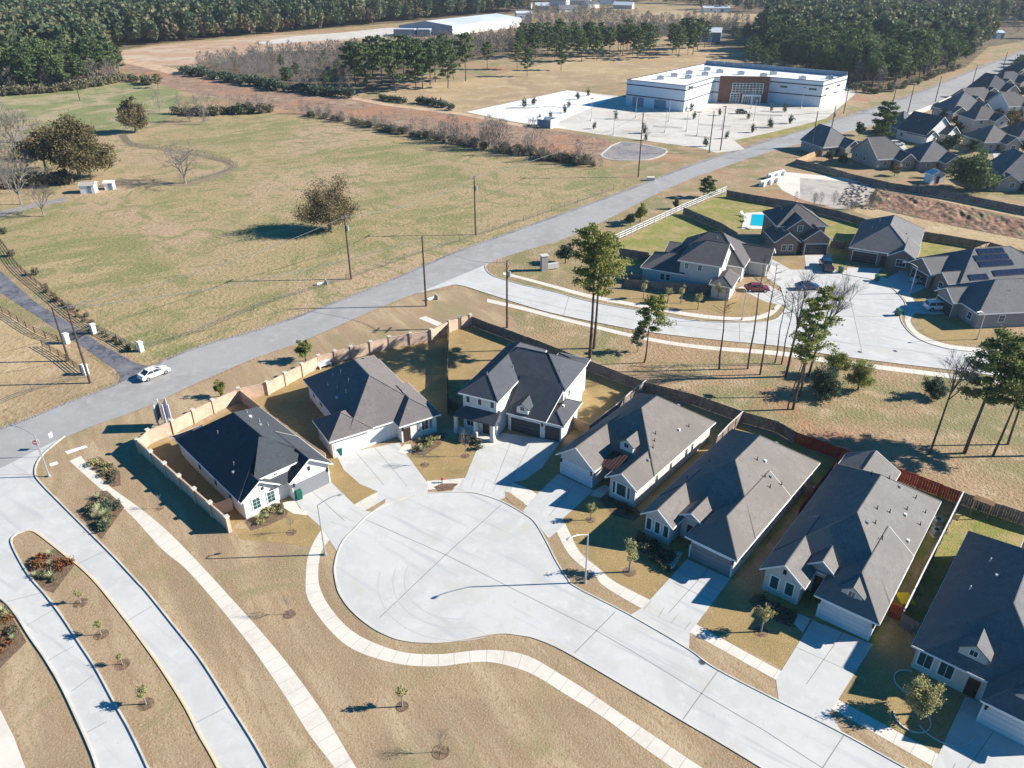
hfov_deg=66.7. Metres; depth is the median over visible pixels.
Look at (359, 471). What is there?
driveway
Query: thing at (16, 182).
shrub
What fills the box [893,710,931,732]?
garden edging
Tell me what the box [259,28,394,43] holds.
warehouse yard
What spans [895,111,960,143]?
house
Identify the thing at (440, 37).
pine tree
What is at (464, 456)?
mulch ring
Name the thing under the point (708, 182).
pine tree
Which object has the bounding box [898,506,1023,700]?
lawn
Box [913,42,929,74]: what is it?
pine tree
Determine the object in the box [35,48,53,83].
pine tree
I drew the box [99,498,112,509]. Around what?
shrub
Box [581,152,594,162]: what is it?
shrub
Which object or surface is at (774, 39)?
pine tree
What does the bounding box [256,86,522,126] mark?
ditch track
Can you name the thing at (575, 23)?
pine tree
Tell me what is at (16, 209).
gravel turnout
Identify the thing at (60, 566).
shrub
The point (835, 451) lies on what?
board fence
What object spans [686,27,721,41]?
barn
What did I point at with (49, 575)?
ornamental grass
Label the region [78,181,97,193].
shed
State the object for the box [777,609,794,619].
shrub
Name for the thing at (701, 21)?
pine tree
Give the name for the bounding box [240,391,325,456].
board fence
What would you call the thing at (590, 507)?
young tree
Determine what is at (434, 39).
pine tree
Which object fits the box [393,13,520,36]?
metal warehouse
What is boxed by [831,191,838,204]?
shrub
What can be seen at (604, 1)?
house
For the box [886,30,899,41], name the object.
pine tree
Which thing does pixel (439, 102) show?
shrub
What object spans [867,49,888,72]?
pine tree
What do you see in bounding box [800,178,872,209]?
basin floor
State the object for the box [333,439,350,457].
garage door
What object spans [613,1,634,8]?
house
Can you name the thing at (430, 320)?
road walk stub
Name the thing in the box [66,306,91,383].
utility pole
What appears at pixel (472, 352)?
lawn
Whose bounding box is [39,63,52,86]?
bare tree
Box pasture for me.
[0,114,631,364]
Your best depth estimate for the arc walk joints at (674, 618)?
79.29 m
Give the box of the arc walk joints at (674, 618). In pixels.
[333,478,953,766]
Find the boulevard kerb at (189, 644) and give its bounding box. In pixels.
[34,436,268,767]
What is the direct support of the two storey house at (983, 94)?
on the ground at (892, 418)
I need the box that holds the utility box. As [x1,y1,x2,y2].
[647,176,654,180]
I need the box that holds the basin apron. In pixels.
[776,172,859,197]
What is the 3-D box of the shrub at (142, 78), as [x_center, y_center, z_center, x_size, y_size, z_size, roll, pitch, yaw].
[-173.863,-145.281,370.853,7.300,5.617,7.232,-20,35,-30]
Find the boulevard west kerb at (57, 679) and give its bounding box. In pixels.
[0,597,97,767]
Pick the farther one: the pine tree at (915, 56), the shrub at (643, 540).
the pine tree at (915, 56)
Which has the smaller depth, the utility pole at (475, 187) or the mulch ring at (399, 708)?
the mulch ring at (399, 708)
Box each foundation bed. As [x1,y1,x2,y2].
[245,500,287,529]
[411,433,446,454]
[458,435,480,445]
[599,494,640,520]
[633,536,677,572]
[749,594,796,626]
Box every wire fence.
[0,371,85,402]
[144,186,613,347]
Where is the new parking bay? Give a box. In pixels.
[469,90,611,124]
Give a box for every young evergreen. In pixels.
[521,96,527,107]
[702,136,709,145]
[750,123,756,132]
[782,102,788,111]
[788,113,795,123]
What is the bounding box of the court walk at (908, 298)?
[843,270,998,352]
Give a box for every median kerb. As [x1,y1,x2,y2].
[10,530,148,767]
[25,530,218,767]
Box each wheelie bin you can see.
[295,488,302,499]
[336,448,341,455]
[837,266,843,272]
[874,274,879,280]
[894,308,902,315]
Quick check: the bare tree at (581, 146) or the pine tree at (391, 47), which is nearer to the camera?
the bare tree at (581, 146)
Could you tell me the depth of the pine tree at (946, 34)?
408.73 m
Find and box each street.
[420,265,1002,374]
[992,151,1001,157]
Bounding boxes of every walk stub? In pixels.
[65,445,86,453]
[419,316,442,325]
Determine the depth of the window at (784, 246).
170.03 m
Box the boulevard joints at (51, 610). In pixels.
[0,474,225,731]
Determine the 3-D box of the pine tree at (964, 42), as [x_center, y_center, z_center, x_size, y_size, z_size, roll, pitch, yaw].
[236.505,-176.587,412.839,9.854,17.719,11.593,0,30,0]
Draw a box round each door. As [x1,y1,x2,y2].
[293,469,329,498]
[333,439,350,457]
[369,427,388,444]
[404,427,410,441]
[483,424,489,433]
[511,417,539,436]
[545,425,559,441]
[561,460,590,487]
[632,97,643,106]
[654,99,665,109]
[686,525,692,539]
[690,543,731,576]
[804,244,827,253]
[811,575,823,592]
[817,601,871,639]
[824,93,831,104]
[836,90,843,101]
[851,251,877,264]
[879,256,885,265]
[910,268,927,285]
[937,296,951,315]
[962,677,980,697]
[977,706,1023,745]
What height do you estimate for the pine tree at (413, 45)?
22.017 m
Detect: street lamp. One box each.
[10,424,50,476]
[317,493,343,555]
[566,534,588,583]
[737,287,746,319]
[902,261,917,293]
[976,311,984,339]
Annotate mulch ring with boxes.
[73,598,87,607]
[93,629,108,639]
[114,658,130,669]
[137,697,154,710]
[283,609,295,618]
[287,529,296,534]
[396,701,408,711]
[421,462,428,466]
[432,744,449,759]
[461,453,469,457]
[586,517,594,522]
[623,567,635,575]
[754,626,767,636]
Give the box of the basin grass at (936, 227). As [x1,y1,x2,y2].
[853,185,1023,248]
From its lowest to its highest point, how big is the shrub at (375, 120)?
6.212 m
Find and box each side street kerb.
[452,284,992,375]
[485,264,785,322]
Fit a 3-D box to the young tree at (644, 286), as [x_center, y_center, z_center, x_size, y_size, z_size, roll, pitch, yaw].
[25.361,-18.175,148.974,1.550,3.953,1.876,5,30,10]
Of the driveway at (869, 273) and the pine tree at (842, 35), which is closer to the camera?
the driveway at (869, 273)
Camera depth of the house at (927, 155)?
232.16 m
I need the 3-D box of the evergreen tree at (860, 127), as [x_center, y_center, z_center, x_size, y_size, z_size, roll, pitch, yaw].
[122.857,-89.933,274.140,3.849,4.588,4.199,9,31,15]
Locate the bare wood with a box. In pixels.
[114,0,1020,65]
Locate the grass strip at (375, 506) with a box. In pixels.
[365,499,385,510]
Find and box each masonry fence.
[134,319,449,532]
[448,313,471,331]
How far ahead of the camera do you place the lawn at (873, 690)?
71.17 m
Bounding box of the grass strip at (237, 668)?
[37,445,333,767]
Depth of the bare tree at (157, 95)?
311.75 m
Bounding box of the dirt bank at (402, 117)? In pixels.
[119,62,614,159]
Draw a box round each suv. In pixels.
[735,109,747,113]
[891,140,904,145]
[923,299,943,310]
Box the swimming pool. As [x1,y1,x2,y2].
[741,212,763,228]
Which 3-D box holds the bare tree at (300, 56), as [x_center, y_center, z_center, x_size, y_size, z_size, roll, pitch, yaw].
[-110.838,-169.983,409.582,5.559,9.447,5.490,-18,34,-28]
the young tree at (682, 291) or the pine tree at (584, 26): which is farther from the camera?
the pine tree at (584, 26)
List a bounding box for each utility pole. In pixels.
[51,307,69,360]
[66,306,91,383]
[341,215,351,278]
[421,236,426,305]
[472,176,476,234]
[504,259,510,327]
[638,112,644,176]
[708,113,713,152]
[720,108,725,149]
[810,112,817,152]
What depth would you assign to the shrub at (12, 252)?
169.44 m
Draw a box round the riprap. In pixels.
[837,182,887,209]
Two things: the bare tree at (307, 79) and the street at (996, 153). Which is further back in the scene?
the bare tree at (307, 79)
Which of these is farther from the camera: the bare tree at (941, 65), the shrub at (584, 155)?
the bare tree at (941, 65)
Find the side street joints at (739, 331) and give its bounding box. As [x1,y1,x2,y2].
[482,277,960,357]
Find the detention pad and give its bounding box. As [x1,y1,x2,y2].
[601,142,665,159]
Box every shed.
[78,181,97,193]
[102,180,115,189]
[701,6,730,11]
[923,168,945,183]
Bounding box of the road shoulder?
[0,50,1023,429]
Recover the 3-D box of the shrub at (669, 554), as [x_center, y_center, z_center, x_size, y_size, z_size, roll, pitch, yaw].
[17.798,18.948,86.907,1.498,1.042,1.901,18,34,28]
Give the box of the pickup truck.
[819,258,834,271]
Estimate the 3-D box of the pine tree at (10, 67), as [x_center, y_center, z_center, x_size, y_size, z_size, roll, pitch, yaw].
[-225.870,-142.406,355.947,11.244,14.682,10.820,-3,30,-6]
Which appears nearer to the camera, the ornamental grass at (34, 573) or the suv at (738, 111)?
the ornamental grass at (34, 573)
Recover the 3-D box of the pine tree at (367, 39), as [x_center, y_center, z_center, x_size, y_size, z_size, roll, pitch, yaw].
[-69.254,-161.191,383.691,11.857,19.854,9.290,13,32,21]
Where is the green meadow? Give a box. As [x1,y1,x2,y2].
[0,82,178,148]
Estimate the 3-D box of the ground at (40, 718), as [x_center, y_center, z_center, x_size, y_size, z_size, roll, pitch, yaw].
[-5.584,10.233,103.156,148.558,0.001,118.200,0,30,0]
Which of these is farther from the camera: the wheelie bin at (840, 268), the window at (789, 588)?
the wheelie bin at (840, 268)
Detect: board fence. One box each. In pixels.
[213,498,233,513]
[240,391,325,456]
[447,327,448,414]
[447,397,461,410]
[472,317,795,442]
[572,417,588,432]
[589,380,646,428]
[619,248,648,259]
[621,274,641,282]
[624,279,709,293]
[683,207,737,238]
[715,411,743,443]
[726,190,1023,252]
[794,431,962,502]
[795,150,819,163]
[795,159,852,179]
[798,449,845,514]
[801,483,812,495]
[830,240,846,248]
[852,174,1023,213]
[887,602,903,620]
[898,613,919,634]
[903,491,964,613]
[961,493,1023,524]
[976,243,989,247]
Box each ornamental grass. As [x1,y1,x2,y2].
[0,603,8,611]
[0,609,12,616]
[9,632,18,639]
[31,569,38,576]
[44,569,56,578]
[46,548,54,555]
[92,502,105,513]
[92,510,101,518]
[93,491,103,498]
[99,507,111,516]
[101,517,111,523]
[255,511,264,518]
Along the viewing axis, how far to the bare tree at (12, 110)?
263.88 m
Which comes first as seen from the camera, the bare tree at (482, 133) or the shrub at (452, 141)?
the bare tree at (482, 133)
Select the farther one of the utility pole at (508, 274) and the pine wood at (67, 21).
the pine wood at (67, 21)
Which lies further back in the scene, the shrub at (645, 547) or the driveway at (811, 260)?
the driveway at (811, 260)
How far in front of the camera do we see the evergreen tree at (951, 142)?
246.96 m
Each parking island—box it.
[614,119,640,120]
[622,130,650,133]
[653,125,682,128]
[684,134,709,137]
[699,124,730,126]
[750,114,778,115]
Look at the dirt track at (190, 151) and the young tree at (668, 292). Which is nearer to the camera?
the young tree at (668, 292)
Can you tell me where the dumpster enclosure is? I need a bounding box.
[537,116,557,128]
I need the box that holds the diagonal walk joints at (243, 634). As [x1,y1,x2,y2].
[80,466,350,767]
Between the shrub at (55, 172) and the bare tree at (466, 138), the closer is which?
the shrub at (55, 172)
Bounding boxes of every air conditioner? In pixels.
[929,527,941,537]
[931,516,943,526]
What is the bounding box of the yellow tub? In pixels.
[896,592,914,606]
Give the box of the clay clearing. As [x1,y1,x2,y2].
[121,34,391,66]
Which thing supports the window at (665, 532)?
in the brick house at (724, 503)
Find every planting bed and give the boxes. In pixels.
[0,605,26,667]
[25,549,73,592]
[78,491,123,538]
[87,457,120,486]
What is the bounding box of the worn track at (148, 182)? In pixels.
[114,135,237,185]
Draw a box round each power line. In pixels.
[55,218,340,308]
[69,238,420,307]
[345,179,470,216]
[424,239,504,262]
[477,113,642,176]
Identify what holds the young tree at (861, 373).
on the ground at (892, 418)
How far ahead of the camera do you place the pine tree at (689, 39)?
462.63 m
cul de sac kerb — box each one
[334,493,762,767]
[427,491,906,767]
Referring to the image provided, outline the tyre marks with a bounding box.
[378,565,484,640]
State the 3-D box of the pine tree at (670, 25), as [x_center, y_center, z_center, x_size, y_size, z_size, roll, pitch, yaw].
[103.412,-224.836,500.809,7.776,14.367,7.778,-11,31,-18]
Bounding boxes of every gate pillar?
[61,332,70,343]
[79,363,89,375]
[88,323,96,334]
[135,340,144,351]
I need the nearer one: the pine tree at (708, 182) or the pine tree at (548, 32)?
the pine tree at (708, 182)
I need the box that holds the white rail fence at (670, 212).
[616,186,726,237]
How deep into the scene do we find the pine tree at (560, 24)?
463.60 m
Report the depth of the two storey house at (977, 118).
274.78 m
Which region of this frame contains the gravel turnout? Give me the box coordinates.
[0,197,66,216]
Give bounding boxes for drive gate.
[68,324,90,339]
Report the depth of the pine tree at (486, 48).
410.27 m
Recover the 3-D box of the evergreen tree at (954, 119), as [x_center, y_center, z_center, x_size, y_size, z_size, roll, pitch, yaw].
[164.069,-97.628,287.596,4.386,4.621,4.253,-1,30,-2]
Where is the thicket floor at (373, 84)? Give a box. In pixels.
[206,21,754,93]
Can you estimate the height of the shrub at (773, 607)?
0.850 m
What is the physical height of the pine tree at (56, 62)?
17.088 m
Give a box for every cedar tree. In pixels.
[554,243,573,262]
[806,362,846,403]
[920,374,950,399]
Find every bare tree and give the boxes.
[0,66,17,86]
[0,99,11,127]
[0,111,31,145]
[0,130,23,167]
[0,140,10,170]
[0,158,45,204]
[0,159,16,193]
[1,107,30,138]
[3,146,47,171]
[12,129,32,143]
[17,181,55,216]
[25,117,43,133]
[32,55,47,84]
[36,163,65,184]
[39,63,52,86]
[84,54,98,78]
[100,58,112,74]
[101,50,118,72]
[148,138,197,182]
[151,92,163,109]
[174,95,182,113]
[182,101,193,119]
[188,90,217,121]
[198,105,209,121]
[211,59,218,70]
[218,55,225,68]
[223,94,233,108]
[238,60,247,74]
[252,93,263,112]
[259,61,267,75]
[282,54,289,65]
[296,54,305,66]
[301,66,310,80]
[310,67,320,82]
[310,72,319,84]
[326,64,332,81]
[331,74,340,86]
[340,74,348,89]
[439,120,449,141]
[460,122,472,147]
[478,126,489,148]
[538,140,549,158]
[570,139,584,157]
[784,265,830,376]
[789,42,802,66]
[807,270,868,376]
[812,50,820,68]
[852,60,865,80]
[876,66,886,86]
[922,58,934,71]
[928,348,981,454]
[936,48,948,68]
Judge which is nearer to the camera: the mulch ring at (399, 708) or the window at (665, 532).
the mulch ring at (399, 708)
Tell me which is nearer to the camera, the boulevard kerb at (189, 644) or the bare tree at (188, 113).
the boulevard kerb at (189, 644)
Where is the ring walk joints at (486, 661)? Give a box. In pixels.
[306,537,685,767]
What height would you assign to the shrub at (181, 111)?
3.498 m
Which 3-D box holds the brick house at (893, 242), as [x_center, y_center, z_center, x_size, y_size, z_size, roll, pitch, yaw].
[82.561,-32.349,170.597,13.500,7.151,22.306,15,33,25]
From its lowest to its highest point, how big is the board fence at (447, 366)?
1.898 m
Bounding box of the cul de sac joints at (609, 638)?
[367,505,843,767]
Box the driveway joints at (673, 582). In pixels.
[312,443,993,767]
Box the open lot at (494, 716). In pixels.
[81,449,666,767]
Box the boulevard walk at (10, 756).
[0,710,24,767]
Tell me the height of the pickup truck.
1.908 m
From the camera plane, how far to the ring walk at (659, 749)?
74.62 m
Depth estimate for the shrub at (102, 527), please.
90.89 m
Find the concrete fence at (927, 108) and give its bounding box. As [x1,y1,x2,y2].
[908,73,998,113]
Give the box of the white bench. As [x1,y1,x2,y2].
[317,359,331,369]
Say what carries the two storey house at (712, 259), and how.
on the ground at (892, 418)
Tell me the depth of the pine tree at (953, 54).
406.55 m
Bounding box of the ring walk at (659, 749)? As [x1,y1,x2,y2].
[305,529,701,767]
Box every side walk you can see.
[487,299,999,383]
[503,272,781,320]
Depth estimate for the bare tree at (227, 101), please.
306.74 m
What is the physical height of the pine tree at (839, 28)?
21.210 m
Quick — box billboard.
[152,398,171,425]
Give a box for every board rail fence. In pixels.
[0,239,91,323]
[0,306,58,341]
[40,339,81,372]
[95,325,136,351]
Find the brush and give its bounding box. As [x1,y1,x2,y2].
[305,104,602,166]
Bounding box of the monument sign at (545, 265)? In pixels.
[539,253,558,270]
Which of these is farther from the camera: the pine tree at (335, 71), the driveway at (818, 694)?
the pine tree at (335, 71)
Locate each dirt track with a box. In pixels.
[121,59,260,85]
[123,131,234,180]
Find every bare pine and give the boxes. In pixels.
[714,284,734,369]
[747,256,772,368]
[759,264,783,374]
[774,290,795,362]
[781,294,799,364]
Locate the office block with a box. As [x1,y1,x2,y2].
[625,60,847,111]
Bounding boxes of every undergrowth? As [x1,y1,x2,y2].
[0,72,125,95]
[177,64,357,97]
[846,64,962,93]
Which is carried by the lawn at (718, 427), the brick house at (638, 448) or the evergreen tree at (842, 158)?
the brick house at (638, 448)
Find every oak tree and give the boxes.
[9,126,49,171]
[30,110,105,177]
[44,121,120,179]
[115,95,151,132]
[287,171,364,230]
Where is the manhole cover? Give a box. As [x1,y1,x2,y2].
[698,659,705,664]
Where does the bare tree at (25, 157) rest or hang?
on the pasture
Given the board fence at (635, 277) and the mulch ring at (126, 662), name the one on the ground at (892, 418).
the board fence at (635, 277)
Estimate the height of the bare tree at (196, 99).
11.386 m
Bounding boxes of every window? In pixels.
[251,495,261,510]
[266,489,276,503]
[420,419,428,430]
[466,396,470,403]
[466,420,472,426]
[477,399,481,405]
[490,402,494,408]
[612,480,615,493]
[615,481,626,498]
[626,486,630,500]
[645,516,652,530]
[653,520,660,534]
[660,273,664,279]
[662,524,669,538]
[665,274,670,280]
[768,574,780,590]
[781,244,786,250]
[783,581,795,597]
[787,244,792,250]
[797,225,803,230]
[895,259,906,267]
[915,651,934,670]
[935,661,955,680]
[966,311,972,320]
[997,315,1005,322]
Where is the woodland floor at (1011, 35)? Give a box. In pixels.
[711,0,1023,93]
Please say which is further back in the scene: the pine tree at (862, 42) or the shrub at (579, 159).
the pine tree at (862, 42)
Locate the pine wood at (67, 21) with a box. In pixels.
[0,0,1023,56]
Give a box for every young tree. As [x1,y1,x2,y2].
[71,588,82,602]
[91,618,102,634]
[115,650,122,664]
[135,682,147,704]
[212,379,225,395]
[281,594,293,613]
[293,339,312,360]
[395,684,408,706]
[432,726,447,751]
[458,429,469,455]
[586,503,598,519]
[623,213,634,225]
[624,538,638,572]
[634,203,647,221]
[641,280,647,298]
[665,287,674,302]
[673,198,678,208]
[679,285,686,302]
[694,293,702,308]
[716,283,722,300]
[753,602,778,631]
[822,347,856,372]
[842,357,879,389]
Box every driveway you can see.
[295,482,371,550]
[338,443,427,512]
[452,433,559,499]
[523,474,593,537]
[631,559,730,647]
[742,286,786,304]
[766,259,824,296]
[776,620,872,730]
[805,255,839,273]
[846,267,881,278]
[887,271,926,294]
[903,302,944,318]
[932,696,1023,767]
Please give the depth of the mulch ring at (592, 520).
92.66 m
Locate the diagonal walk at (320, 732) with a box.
[70,456,355,767]
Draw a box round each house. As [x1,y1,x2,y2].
[172,407,332,518]
[303,355,440,457]
[453,342,590,442]
[514,11,531,19]
[518,2,531,8]
[535,2,548,9]
[551,0,569,5]
[556,5,577,11]
[556,393,715,507]
[569,0,590,4]
[583,1,599,7]
[599,0,615,3]
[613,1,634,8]
[640,231,775,300]
[640,429,820,576]
[759,450,941,640]
[761,203,832,254]
[800,123,857,156]
[849,215,924,271]
[851,136,916,169]
[874,111,909,136]
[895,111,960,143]
[904,140,959,172]
[908,246,1023,291]
[910,531,1023,745]
[931,91,991,122]
[934,278,1023,327]
[950,87,997,102]
[957,106,1009,132]
[962,125,1021,151]
[966,73,1020,92]
[986,91,1023,117]
[987,148,1023,191]
[990,30,1004,38]
[996,71,1023,87]
[998,60,1023,74]
[1000,121,1023,145]
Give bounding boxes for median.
[12,531,215,767]
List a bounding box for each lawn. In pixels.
[134,442,243,527]
[152,405,335,512]
[233,504,320,546]
[245,334,446,460]
[330,457,376,503]
[407,437,476,480]
[448,327,633,434]
[520,441,568,491]
[564,495,685,598]
[576,392,741,510]
[588,291,773,314]
[615,210,720,266]
[640,425,836,580]
[689,193,771,232]
[698,580,809,667]
[738,118,829,139]
[760,485,962,648]
[778,262,803,269]
[822,218,859,266]
[839,622,963,752]
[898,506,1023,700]
[916,289,937,301]
[916,315,990,344]
[918,235,973,256]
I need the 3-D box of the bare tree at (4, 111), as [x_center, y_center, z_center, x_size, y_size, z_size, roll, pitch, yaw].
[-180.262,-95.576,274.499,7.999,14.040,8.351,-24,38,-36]
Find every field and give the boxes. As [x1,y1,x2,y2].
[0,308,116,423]
[374,46,760,112]
[617,11,757,22]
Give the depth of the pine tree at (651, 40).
442.72 m
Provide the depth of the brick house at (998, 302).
139.31 m
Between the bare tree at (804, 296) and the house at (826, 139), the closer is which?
the bare tree at (804, 296)
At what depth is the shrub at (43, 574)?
84.02 m
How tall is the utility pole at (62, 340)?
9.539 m
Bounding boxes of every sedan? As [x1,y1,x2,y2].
[136,365,170,380]
[744,282,769,292]
[794,280,819,290]
[910,275,922,283]
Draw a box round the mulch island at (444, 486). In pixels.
[434,483,458,490]
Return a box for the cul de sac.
[335,492,902,767]
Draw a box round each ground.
[0,0,1023,509]
[0,288,1023,767]
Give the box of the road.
[0,52,1023,467]
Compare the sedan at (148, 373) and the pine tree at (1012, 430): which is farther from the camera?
the sedan at (148, 373)
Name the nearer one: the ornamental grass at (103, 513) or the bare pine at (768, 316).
the ornamental grass at (103, 513)
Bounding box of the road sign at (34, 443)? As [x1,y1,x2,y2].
[31,439,40,455]
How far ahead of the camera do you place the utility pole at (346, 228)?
154.61 m
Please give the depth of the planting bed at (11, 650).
76.42 m
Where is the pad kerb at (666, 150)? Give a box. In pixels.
[600,142,667,160]
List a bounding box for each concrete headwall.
[759,176,778,186]
[766,169,785,178]
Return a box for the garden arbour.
[970,495,994,518]
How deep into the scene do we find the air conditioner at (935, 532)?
89.89 m
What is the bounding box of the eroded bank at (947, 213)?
[868,189,1023,238]
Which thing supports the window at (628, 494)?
in the brick house at (638, 448)
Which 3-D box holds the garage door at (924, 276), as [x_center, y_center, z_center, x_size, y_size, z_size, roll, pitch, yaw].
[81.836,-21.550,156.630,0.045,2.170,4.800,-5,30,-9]
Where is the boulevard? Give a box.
[0,439,266,767]
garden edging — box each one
[893,669,911,693]
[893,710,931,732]
[919,725,975,746]
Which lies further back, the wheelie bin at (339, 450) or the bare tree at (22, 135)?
the bare tree at (22, 135)
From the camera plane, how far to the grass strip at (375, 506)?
94.88 m
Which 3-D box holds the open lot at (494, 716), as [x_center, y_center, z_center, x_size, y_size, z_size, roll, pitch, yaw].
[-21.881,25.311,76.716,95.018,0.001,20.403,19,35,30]
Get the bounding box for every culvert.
[316,279,327,284]
[427,294,438,300]
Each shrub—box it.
[0,227,9,233]
[0,612,14,623]
[3,638,14,645]
[4,622,18,632]
[4,625,19,635]
[6,249,18,256]
[8,168,36,185]
[15,171,39,185]
[25,173,46,186]
[27,267,42,275]
[30,559,45,570]
[33,558,46,566]
[35,552,50,559]
[37,570,49,578]
[42,176,55,184]
[44,564,54,572]
[46,167,73,183]
[50,170,71,183]
[50,557,62,566]
[50,562,64,572]
[51,173,66,184]
[56,173,73,184]
[61,555,74,565]
[83,499,96,509]
[86,506,94,514]
[87,459,95,466]
[90,518,101,525]
[93,520,108,530]
[94,494,104,503]
[99,460,111,466]
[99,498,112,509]
[101,513,115,521]
[106,476,115,483]
[107,467,117,474]
[109,498,120,509]
[124,346,130,351]
[128,73,138,81]
[139,75,151,84]
[142,76,152,84]
[168,104,180,113]
[179,106,188,114]
[191,104,202,115]
[200,107,212,115]
[207,104,222,114]
[220,105,226,113]
[225,104,235,113]
[234,102,249,113]
[243,101,254,112]
[253,103,269,113]
[256,517,263,523]
[262,506,271,515]
[265,104,274,112]
[276,503,282,511]
[371,114,379,124]
[380,125,387,132]
[387,123,396,132]
[394,95,402,102]
[397,126,406,133]
[412,446,419,452]
[413,129,422,136]
[415,94,425,104]
[419,129,430,138]
[425,439,432,447]
[426,435,437,441]
[427,97,437,104]
[432,97,440,105]
[436,97,446,106]
[440,99,448,107]
[443,113,458,136]
[444,103,454,110]
[445,135,456,143]
[449,117,463,138]
[467,436,476,442]
[474,444,484,449]
[475,123,488,140]
[478,112,497,149]
[479,140,490,149]
[484,118,499,142]
[490,116,507,145]
[495,116,513,143]
[521,117,541,149]
[521,134,532,151]
[525,145,536,155]
[559,150,570,160]
[571,157,584,164]
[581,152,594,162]
[625,508,634,513]
[632,530,644,540]
[638,535,654,546]
[639,539,654,551]
[645,550,661,560]
[647,540,662,550]
[654,557,668,564]
[660,561,674,572]
[663,546,677,557]
[665,552,678,563]
[754,592,768,600]
[768,599,780,609]
[768,603,781,612]
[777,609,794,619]
[788,609,799,616]
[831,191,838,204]
[853,193,859,207]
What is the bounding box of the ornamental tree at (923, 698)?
[901,673,946,717]
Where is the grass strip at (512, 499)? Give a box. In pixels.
[505,492,523,504]
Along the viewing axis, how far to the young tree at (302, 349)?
126.07 m
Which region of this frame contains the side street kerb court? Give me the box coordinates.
[836,271,986,352]
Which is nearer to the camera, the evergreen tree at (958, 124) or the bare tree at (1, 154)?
the bare tree at (1, 154)
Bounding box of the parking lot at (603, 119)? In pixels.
[554,85,854,152]
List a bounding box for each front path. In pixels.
[283,500,307,514]
[398,444,411,453]
[480,437,501,446]
[590,484,608,497]
[667,551,681,568]
[794,613,810,631]
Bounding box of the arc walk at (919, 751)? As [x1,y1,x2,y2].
[354,478,938,765]
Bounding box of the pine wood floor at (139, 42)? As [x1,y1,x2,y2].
[0,0,621,93]
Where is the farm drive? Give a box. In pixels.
[0,271,146,382]
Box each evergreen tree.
[823,150,833,161]
[838,153,849,164]
[855,122,866,134]
[890,164,901,175]
[934,134,963,150]
[938,108,947,116]
[940,147,1009,190]
[950,115,958,123]
[954,120,964,130]
[964,138,983,152]
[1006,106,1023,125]
[1018,86,1023,94]
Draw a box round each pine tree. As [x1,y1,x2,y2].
[0,46,11,86]
[1,56,29,84]
[3,42,40,87]
[7,40,40,86]
[14,58,33,83]
[26,36,54,79]
[31,44,52,85]
[33,35,55,53]
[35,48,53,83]
[45,49,70,82]
[49,36,75,54]
[50,46,65,80]
[56,42,71,78]
[66,57,83,79]
[67,54,87,76]
[72,46,96,78]
[80,37,104,76]
[83,48,103,76]
[90,34,117,74]
[99,39,124,71]
[109,44,124,72]
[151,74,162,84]
[277,54,284,64]
[279,66,285,80]
[281,69,290,85]
[284,67,292,84]
[291,62,299,76]
[312,57,321,71]
[319,50,326,62]
[320,70,329,82]
[330,68,339,86]
[333,59,340,68]
[338,40,356,79]
[343,41,362,84]
[349,42,375,91]
[362,35,381,77]
[367,35,391,85]
[380,39,395,79]
[381,41,405,91]
[392,34,412,84]
[401,38,427,89]
[410,46,433,88]
[419,39,438,84]
[423,37,443,81]
[436,33,451,68]
[436,39,460,87]
[444,39,461,77]
[452,32,474,80]
[478,41,492,57]
[510,41,523,68]
[511,29,526,52]
[517,22,527,47]
[519,47,534,68]
[525,29,536,55]
[527,24,542,56]
[535,21,543,41]
[541,21,551,35]
[541,26,554,54]
[548,32,559,58]
[551,21,568,41]
[551,24,560,46]
[553,42,567,65]
[560,29,574,60]
[567,222,634,358]
[570,21,580,44]
[570,26,583,53]
[575,31,588,61]
[577,232,624,348]
[582,22,593,51]
[584,21,595,53]
[588,27,599,52]
[590,32,604,53]
[597,29,607,55]
[598,22,606,47]
[602,26,616,56]
[607,29,616,49]
[616,26,628,53]
[617,28,631,55]
[621,18,636,44]
[627,24,642,55]
[630,325,647,351]
[632,28,645,57]
[635,294,676,362]
[639,20,652,52]
[642,24,655,53]
[643,32,655,57]
[652,26,660,50]
[667,22,676,43]
[667,25,680,52]
[671,25,688,56]
[678,17,690,48]
[684,16,694,48]
[685,28,695,47]
[686,21,703,54]
[694,17,706,49]
[698,20,713,47]
[698,176,717,195]
[731,27,740,45]
[741,23,751,41]
[741,39,751,62]
[749,34,758,55]
[750,40,763,63]
[758,28,779,55]
[758,48,770,63]
[761,34,771,58]
[767,18,785,55]
[769,43,779,63]
[776,24,791,46]
[777,35,794,65]
[785,297,823,396]
[786,22,798,35]
[787,31,799,62]
[787,347,811,409]
[791,24,804,58]
[791,33,805,63]
[791,284,845,409]
[797,36,818,67]
[800,27,814,64]
[805,28,819,66]
[808,21,822,32]
[813,35,837,69]
[816,26,836,67]
[828,18,847,32]
[829,32,840,64]
[831,35,855,70]
[831,49,846,72]
[834,40,863,76]
[837,30,852,68]
[844,27,865,46]
[848,33,861,76]
[848,48,865,77]
[850,40,872,78]
[853,18,872,30]
[855,28,876,39]
[859,32,880,71]
[861,35,884,79]
[864,51,889,87]
[866,51,888,84]
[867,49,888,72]
[868,100,900,135]
[871,28,882,37]
[875,40,889,78]
[882,41,899,80]
[885,23,906,38]
[885,42,914,81]
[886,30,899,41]
[888,54,908,81]
[889,23,905,41]
[896,21,911,28]
[896,27,911,44]
[905,39,928,77]
[907,28,927,43]
[909,49,921,77]
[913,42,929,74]
[915,34,942,76]
[922,28,941,67]
[923,31,945,73]
[927,41,946,72]
[934,26,956,68]
[941,37,966,67]
[953,32,970,63]
[956,325,1023,453]
[989,349,1023,456]
[1006,343,1023,444]

